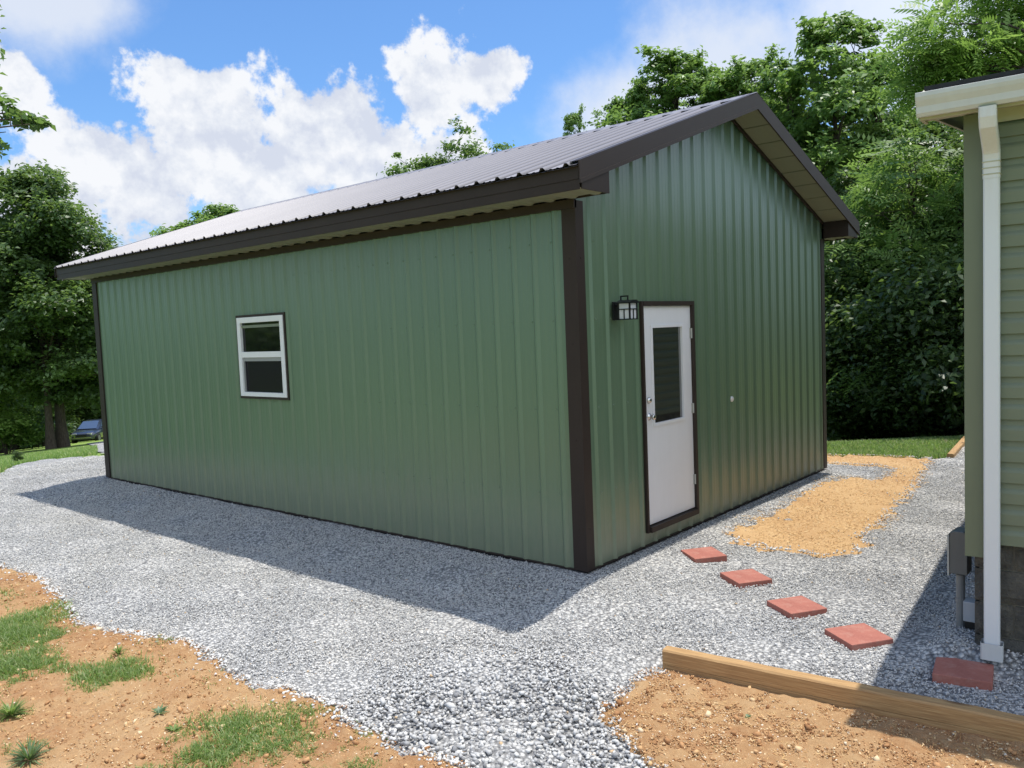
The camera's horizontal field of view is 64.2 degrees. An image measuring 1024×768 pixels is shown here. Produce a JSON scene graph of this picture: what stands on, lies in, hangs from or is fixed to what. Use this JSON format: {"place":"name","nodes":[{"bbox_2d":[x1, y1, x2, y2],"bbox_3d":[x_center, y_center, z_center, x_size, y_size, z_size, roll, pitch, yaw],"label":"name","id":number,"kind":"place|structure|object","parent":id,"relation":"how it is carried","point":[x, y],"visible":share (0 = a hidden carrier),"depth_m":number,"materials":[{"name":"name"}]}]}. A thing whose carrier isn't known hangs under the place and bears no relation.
{"place":"outdoors","nodes":[
{"label":"outdoors","id":0,"kind":"place"},
{"bbox_2d":[0,444,98,472],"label":"grass","id":1,"kind":"structure","parent":0,"point":[6,462],"depth_m":21.57,"materials":[{"name":"green plant"}]},
{"bbox_2d":[86,441,103,452],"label":"lane","id":2,"kind":"structure","parent":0,"point":[100,445],"depth_m":32.88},
{"bbox_2d":[0,566,458,767],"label":"soil","id":3,"kind":"structure","parent":0,"point":[58,684],"depth_m":4.94,"materials":[{"name":"brown soil"}]},
{"bbox_2d":[0,696,36,721],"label":"weed plant","id":4,"kind":"object","parent":3,"relation":"on","point":[8,710],"visible":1,"depth_m":4.95,"materials":[{"name":"green plant"}]},
{"bbox_2d":[2,736,54,767],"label":"weed plant","id":5,"kind":"object","parent":3,"relation":"on","point":[31,753],"visible":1,"depth_m":4.40,"materials":[{"name":"green plant"}]},
{"bbox_2d":[109,645,126,654],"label":"weed plant","id":6,"kind":"object","parent":3,"relation":"on","point":[119,649],"visible":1,"depth_m":5.87,"materials":[{"name":"green plant"}]},
{"bbox_2d":[151,704,169,714],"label":"weed plant","id":7,"kind":"object","parent":3,"relation":"on","point":[158,710],"visible":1,"depth_m":4.91,"materials":[{"name":"green plant"}]},
{"bbox_2d":[165,723,184,731],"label":"weed plant","id":8,"kind":"object","parent":3,"relation":"on","point":[170,727],"visible":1,"depth_m":4.69,"materials":[{"name":"green plant"}]},
{"bbox_2d":[0,454,933,767],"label":"gravel strays","id":9,"kind":"object","parent":3,"relation":"on","point":[328,700],"visible":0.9,"depth_m":5.68,"materials":[{"name":"stone"}]},
{"bbox_2d":[0,563,1023,767],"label":"soil crumbs","id":10,"kind":"object","parent":3,"relation":"on","point":[708,715],"visible":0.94,"depth_m":4.50,"materials":[{"name":"brown soil"}]},
{"bbox_2d":[0,585,731,767],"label":"grass","id":11,"kind":"structure","parent":0,"point":[23,631],"depth_m":5.24,"materials":[{"name":"green plant"}]},
{"bbox_2d":[0,438,829,471],"bbox_3d":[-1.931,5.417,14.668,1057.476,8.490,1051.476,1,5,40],"label":"ground","id":12,"kind":"structure","parent":0,"point":[75,445],"depth_m":46.47,"materials":[{"name":"green plant"}]},
{"bbox_2d":[10,451,24,460],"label":"shrub","id":13,"kind":"object","parent":12,"relation":"on","point":[17,454],"visible":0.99,"depth_m":19.71,"materials":[{"name":"green plant"}]},
{"bbox_2d":[0,212,50,412],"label":"shade tree","id":14,"kind":"object","parent":12,"relation":"on","point":[5,404],"visible":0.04,"depth_m":45.49,"materials":[{"name":"green plant"}]},
{"bbox_2d":[0,411,54,454],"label":"shrub","id":15,"kind":"object","parent":12,"relation":"on","point":[13,430],"visible":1,"depth_m":42.42,"materials":[{"name":"green plant"}]},
{"bbox_2d":[0,5,56,171],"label":"broadleaf tree","id":16,"kind":"object","parent":12,"relation":"on","point":[30,121],"visible":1,"depth_m":13.10,"materials":[{"name":"green plant"}]},
{"bbox_2d":[7,334,54,442],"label":"shade tree","id":17,"kind":"object","parent":12,"relation":"on","point":[41,415],"visible":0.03,"depth_m":53.59,"materials":[{"name":"green plant"}]},
{"bbox_2d":[0,392,75,452],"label":"shade tree","id":18,"kind":"object","parent":12,"relation":"on","point":[32,413],"visible":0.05,"depth_m":51.75,"materials":[{"name":"green plant"}]},
{"bbox_2d":[10,405,90,449],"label":"shade tree","id":19,"kind":"object","parent":12,"relation":"on","point":[13,445],"visible":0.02,"depth_m":66.65,"materials":[{"name":"green plant"}]},
{"bbox_2d":[7,347,100,448],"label":"shade tree","id":20,"kind":"object","parent":12,"relation":"on","point":[79,413],"visible":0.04,"depth_m":70.74,"materials":[{"name":"green plant"}]},
{"bbox_2d":[0,195,114,447],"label":"shade tree","id":21,"kind":"object","parent":12,"relation":"on","point":[61,429],"visible":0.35,"depth_m":40.09,"materials":[{"name":"green plant"}]},
{"bbox_2d":[34,405,83,447],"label":"shrub","id":22,"kind":"object","parent":12,"relation":"on","point":[69,419],"visible":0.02,"depth_m":64.92,"materials":[{"name":"green plant"}]},
{"bbox_2d":[0,159,122,449],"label":"shade tree","id":23,"kind":"object","parent":12,"relation":"on","point":[18,186],"visible":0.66,"depth_m":39.97,"materials":[{"name":"green plant"}]},
{"bbox_2d":[67,401,101,426],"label":"shrub","id":24,"kind":"object","parent":12,"relation":"on","point":[88,411],"visible":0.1,"depth_m":71.16,"materials":[{"name":"green plant"}]},
{"bbox_2d":[71,419,102,443],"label":"parked car","id":25,"kind":"object","parent":12,"relation":"on","point":[89,429],"visible":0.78,"depth_m":60.36,"materials":[{"name":"blue paint"}]},
{"bbox_2d":[149,202,239,236],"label":"broadleaf tree","id":26,"kind":"object","parent":12,"relation":"on","point":[214,211],"visible":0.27,"depth_m":33.67,"materials":[{"name":"green plant"}]},
{"bbox_2d":[376,114,514,177],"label":"broadleaf tree","id":27,"kind":"object","parent":12,"relation":"on","point":[429,161],"visible":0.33,"depth_m":25.90,"materials":[{"name":"green plant"}]},
{"bbox_2d":[0,446,1023,767],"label":"gravel drive","id":28,"kind":"structure","parent":12,"relation":"on","point":[904,644],"depth_m":6.38,"materials":[{"name":"grey gravel"}]},
{"bbox_2d":[54,92,859,572],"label":"metal shed","id":29,"kind":"structure","parent":28,"relation":"on","point":[454,354],"depth_m":8.35,"materials":[{"name":"green metal"}]},
{"bbox_2d":[612,295,638,319],"bbox_3d":[0.971,-0.655,7.008,0.198,0.209,0.148,1,5,40],"label":"wall lantern","id":30,"kind":"object","parent":29,"relation":"attached to","point":[627,309],"depth_m":6.97,"materials":[{"name":"black metal"}]},
{"bbox_2d":[644,306,695,524],"bbox_3d":[1.526,0.267,7.838,0.108,2.030,0.919,1,5,40],"label":"door","id":31,"kind":"structure","parent":29,"relation":"in","point":[671,474],"depth_m":7.85,"materials":[{"name":"white metal"}]},
{"bbox_2d":[0,449,974,632],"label":"gravel stones","id":32,"kind":"object","parent":28,"relation":"on","point":[84,479],"visible":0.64,"depth_m":7.66,"materials":[{"name":"grey gravel"}]},
{"bbox_2d":[144,583,1023,767],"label":"gravel stones","id":33,"kind":"object","parent":28,"relation":"on","point":[459,749],"visible":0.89,"depth_m":5.20,"materials":[{"name":"grey gravel"}]},
{"bbox_2d":[681,547,726,562],"bbox_3d":[1.719,1.540,7.322,0.304,0.058,0.304,-4,5,-12],"label":"stepping stone","id":34,"kind":"object","parent":28,"relation":"on","point":[704,555],"visible":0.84,"depth_m":7.24,"materials":[{"name":"red concrete"}]},
{"bbox_2d":[720,569,771,588],"bbox_3d":[1.926,1.608,6.724,0.304,0.058,0.304,-3,5,-15],"label":"stepping stone","id":35,"kind":"object","parent":28,"relation":"on","point":[744,578],"visible":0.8,"depth_m":6.67,"materials":[{"name":"red concrete"}]},
{"bbox_2d":[767,596,826,619],"bbox_3d":[2.095,1.649,6.008,0.304,0.058,0.304,-3,4,-16],"label":"stepping stone","id":36,"kind":"object","parent":28,"relation":"on","point":[795,607],"visible":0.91,"depth_m":5.95,"materials":[{"name":"red concrete"}]},
{"bbox_2d":[662,646,1023,742],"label":"landscape timber","id":37,"kind":"object","parent":28,"relation":"on","point":[952,716],"visible":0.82,"depth_m":4.62,"materials":[{"name":"brown wood"}]},
{"bbox_2d":[824,623,892,650],"bbox_3d":[2.295,1.682,5.409,0.304,0.058,0.304,-4,4,-12],"label":"stepping stone","id":38,"kind":"object","parent":28,"relation":"on","point":[860,636],"visible":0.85,"depth_m":5.36,"materials":[{"name":"red concrete"}]},
{"bbox_2d":[932,657,993,690],"bbox_3d":[2.661,1.702,4.810,0.304,0.058,0.304,-1,4,32],"label":"stepping stone","id":39,"kind":"object","parent":28,"relation":"on","point":[964,673],"visible":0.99,"depth_m":4.75,"materials":[{"name":"red concrete"}]},
{"bbox_2d":[561,103,585,135],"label":"broadleaf tree","id":40,"kind":"object","parent":12,"relation":"on","point":[571,120],"visible":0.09,"depth_m":29.97,"materials":[{"name":"green plant"}]},
{"bbox_2d":[592,85,650,124],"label":"broadleaf tree","id":41,"kind":"object","parent":12,"relation":"on","point":[615,101],"visible":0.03,"depth_m":26.81,"materials":[{"name":"green plant"}]},
{"bbox_2d":[585,44,711,128],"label":"broadleaf tree","id":42,"kind":"object","parent":12,"relation":"on","point":[666,66],"visible":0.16,"depth_m":24.99,"materials":[{"name":"green plant"}]},
{"bbox_2d":[619,75,689,122],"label":"broadleaf tree","id":43,"kind":"object","parent":12,"relation":"on","point":[642,91],"visible":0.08,"depth_m":25.70,"materials":[{"name":"green plant"}]},
{"bbox_2d":[667,61,727,109],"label":"broadleaf tree","id":44,"kind":"object","parent":12,"relation":"on","point":[701,74],"visible":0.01,"depth_m":24.75,"materials":[{"name":"green plant"}]},
{"bbox_2d":[694,54,755,104],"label":"broadleaf tree","id":45,"kind":"object","parent":12,"relation":"on","point":[720,83],"visible":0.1,"depth_m":23.45,"materials":[{"name":"green plant"}]},
{"bbox_2d":[718,43,818,165],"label":"broadleaf tree","id":46,"kind":"object","parent":12,"relation":"on","point":[755,66],"visible":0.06,"depth_m":23.83,"materials":[{"name":"green plant"}]},
{"bbox_2d":[735,65,827,172],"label":"broadleaf tree","id":47,"kind":"object","parent":12,"relation":"on","point":[776,100],"depth_m":26.69,"materials":[{"name":"green plant"}]},
{"bbox_2d":[752,55,870,200],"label":"broadleaf tree","id":48,"kind":"object","parent":12,"relation":"on","point":[769,79],"visible":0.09,"depth_m":22.17,"materials":[{"name":"green plant"}]},
{"bbox_2d":[770,10,938,222],"bbox_3d":[8.598,-3.646,21.570,6.012,12.240,6.232,-1,4,23],"label":"broadleaf tree","id":49,"kind":"object","parent":12,"relation":"on","point":[842,93],"visible":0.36,"depth_m":20.57,"materials":[{"name":"green plant"}]},
{"bbox_2d":[825,313,902,440],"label":"shrub","id":50,"kind":"object","parent":12,"relation":"on","point":[837,434],"visible":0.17,"depth_m":16.23,"materials":[{"name":"green plant"}]},
{"bbox_2d":[807,108,939,172],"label":"broadleaf tree","id":51,"kind":"object","parent":12,"relation":"on","point":[853,122],"visible":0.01,"depth_m":24.44,"materials":[{"name":"green plant"}]},
{"bbox_2d":[826,156,928,426],"bbox_3d":[8.180,-1.577,19.147,4.115,7.411,4.480,-1,4,16],"label":"broadleaf tree","id":52,"kind":"object","parent":12,"relation":"on","point":[839,182],"visible":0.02,"depth_m":18.73,"materials":[{"name":"green plant"}]},
{"bbox_2d":[825,284,939,438],"bbox_3d":[7.699,-0.350,18.737,6.031,4.588,6.916,-3,4,-15],"label":"shrub","id":53,"kind":"object","parent":12,"relation":"on","point":[837,339],"visible":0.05,"depth_m":16.14,"materials":[{"name":"green plant"}]},
{"bbox_2d":[825,305,940,438],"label":"shrub","id":54,"kind":"object","parent":12,"relation":"on","point":[827,402],"visible":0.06,"depth_m":16.34,"materials":[{"name":"green plant"}]},
{"bbox_2d":[827,57,944,437],"bbox_3d":[10.228,-3.342,22.240,3.793,11.333,4.076,-3,4,-10],"label":"broadleaf tree","id":55,"kind":"object","parent":12,"relation":"on","point":[876,81],"visible":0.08,"depth_m":21.46,"materials":[{"name":"green plant"}]},
{"bbox_2d":[826,312,947,439],"bbox_3d":[7.203,0.037,16.643,3.492,3.139,4.004,-5,5,-34],"label":"shrub","id":56,"kind":"object","parent":12,"relation":"on","point":[853,394],"visible":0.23,"depth_m":15.76,"materials":[{"name":"green plant"}]},
{"bbox_2d":[824,187,960,382],"bbox_3d":[7.886,-1.225,17.929,4.672,6.493,5.160,1,5,42],"label":"broadleaf tree","id":57,"kind":"object","parent":12,"relation":"on","point":[868,211],"visible":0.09,"depth_m":17.10,"materials":[{"name":"green plant"}]},
{"bbox_2d":[824,181,962,438],"bbox_3d":[8.225,-1.224,18.371,7.280,6.390,6.348,-2,4,0],"label":"shrub","id":58,"kind":"object","parent":12,"relation":"on","point":[841,283],"visible":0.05,"depth_m":16.72,"materials":[{"name":"green plant"}]},
{"bbox_2d":[824,121,963,414],"bbox_3d":[8.283,-1.857,17.179,5.989,7.530,6.615,-3,4,-12],"label":"broadleaf tree","id":59,"kind":"object","parent":12,"relation":"on","point":[890,176],"visible":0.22,"depth_m":16.49,"materials":[{"name":"green plant"}]},
{"bbox_2d":[825,238,963,439],"bbox_3d":[8.095,-0.673,16.498,4.761,4.451,5.460,-3,4,-3],"label":"shrub","id":60,"kind":"object","parent":12,"relation":"on","point":[857,308],"visible":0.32,"depth_m":15.17,"materials":[{"name":"green plant"}]},
{"bbox_2d":[826,247,964,436],"bbox_3d":[8.816,-0.607,17.512,6.348,4.760,7.280,-1,4,16],"label":"shrub","id":61,"kind":"object","parent":12,"relation":"on","point":[864,389],"visible":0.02,"depth_m":15.81,"materials":[{"name":"green plant"}]},
{"bbox_2d":[829,301,963,437],"bbox_3d":[8.168,-0.141,16.045,4.368,3.083,3.809,-1,4,13],"label":"shrub","id":62,"kind":"object","parent":12,"relation":"on","point":[915,425],"visible":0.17,"depth_m":15.52,"materials":[{"name":"green plant"}]},
{"bbox_2d":[842,149,963,349],"bbox_3d":[8.973,-1.523,16.325,4.248,6.348,3.847,0,4,29],"label":"broadleaf tree","id":63,"kind":"object","parent":12,"relation":"on","point":[899,246],"visible":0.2,"depth_m":16.02,"materials":[{"name":"green plant"}]},
{"bbox_2d":[844,273,964,435],"bbox_3d":[8.262,-0.405,15.447,3.650,3.527,4.186,0,4,28],"label":"shrub","id":64,"kind":"object","parent":12,"relation":"on","point":[956,431],"visible":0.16,"depth_m":14.80,"materials":[{"name":"green plant"}]},
{"bbox_2d":[852,206,963,410],"bbox_3d":[9.097,-1.110,14.638,5.460,4.718,4.761,-5,4,-31],"label":"shrub","id":65,"kind":"object","parent":12,"relation":"on","point":[945,355],"visible":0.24,"depth_m":14.37,"materials":[{"name":"green plant"}]},
{"bbox_2d":[869,146,946,436],"bbox_3d":[9.493,-1.696,19.604,5.237,7.752,4.811,-3,4,-17],"label":"broadleaf tree","id":66,"kind":"object","parent":12,"relation":"on","point":[930,147],"visible":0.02,"depth_m":18.84,"materials":[{"name":"green plant"}]},
{"bbox_2d":[885,113,960,181],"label":"broadleaf tree","id":67,"kind":"object","parent":12,"relation":"on","point":[929,134],"visible":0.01,"depth_m":22.04,"materials":[{"name":"green plant"}]},
{"bbox_2d":[884,298,964,434],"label":"shrub","id":68,"kind":"object","parent":12,"relation":"on","point":[947,389],"visible":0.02,"depth_m":14.48,"materials":[{"name":"green plant"}]},
{"bbox_2d":[888,153,963,434],"bbox_3d":[9.554,-1.602,18.000,3.831,6.899,4.170,-6,5,-41],"label":"broadleaf tree","id":69,"kind":"object","parent":12,"relation":"on","point":[927,226],"visible":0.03,"depth_m":17.56,"materials":[{"name":"green plant"}]},
{"bbox_2d":[861,0,1023,140],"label":"broadleaf tree","id":70,"kind":"object","parent":12,"relation":"on","point":[945,60],"visible":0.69,"depth_m":14.77,"materials":[{"name":"green plant"}]},
{"bbox_2d":[894,58,992,192],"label":"broadleaf tree","id":71,"kind":"object","parent":12,"relation":"on","point":[943,135],"visible":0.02,"depth_m":20.82,"materials":[{"name":"green plant"}]},
{"bbox_2d":[931,133,963,241],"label":"broadleaf tree","id":72,"kind":"object","parent":12,"relation":"on","point":[955,135],"visible":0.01,"depth_m":19.41,"materials":[{"name":"green plant"}]},
{"bbox_2d":[947,435,964,457],"bbox_3d":[7.067,1.000,12.871,0.093,0.143,2.300,0,5,35],"label":"landscape timber","id":73,"kind":"object","parent":12,"relation":"on","point":[955,449],"visible":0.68,"depth_m":12.42,"materials":[{"name":"brown wood"}]},
{"bbox_2d":[0,0,1008,274],"label":"sky","id":74,"kind":"structure","parent":0,"point":[161,111],"materials":[{"name":"blue"}]},
{"bbox_2d":[0,570,1009,767],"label":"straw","id":75,"kind":"object","parent":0,"point":[441,753],"visible":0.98,"depth_m":4.62,"materials":[{"name":"beige plant"}]},
{"bbox_2d":[601,670,1023,767],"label":"soil","id":76,"kind":"structure","parent":0,"point":[904,742],"depth_m":4.33,"materials":[{"name":"brown soil"}]},
{"bbox_2d":[725,452,933,557],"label":"soil","id":77,"kind":"structure","parent":0,"point":[806,536],"depth_m":8.75,"materials":[{"name":"soil"}]},
{"bbox_2d":[827,435,963,458],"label":"grass","id":78,"kind":"structure","parent":0,"point":[935,447],"depth_m":12.97,"materials":[{"name":"green plant"}]},
{"bbox_2d":[915,68,1023,662],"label":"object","id":79,"kind":"structure","parent":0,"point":[985,114],"depth_m":4.74,"materials":[{"name":"plastic"}]},
{"bbox_2d":[947,527,971,627],"bbox_3d":[2.931,1.306,5.289,0.166,0.734,0.150,1,5,40],"label":"meter box","id":80,"kind":"object","parent":79,"relation":"attached to","point":[959,563],"visible":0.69,"depth_m":5.26,"materials":[{"name":"grey metal"}]},
{"bbox_2d":[963,597,974,629],"bbox_3d":[2.959,1.470,5.216,0.115,0.175,0.100,1,5,40],"label":"cable box","id":81,"kind":"object","parent":79,"relation":"attached to","point":[968,611],"visible":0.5,"depth_m":5.20,"materials":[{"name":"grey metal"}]}
]}

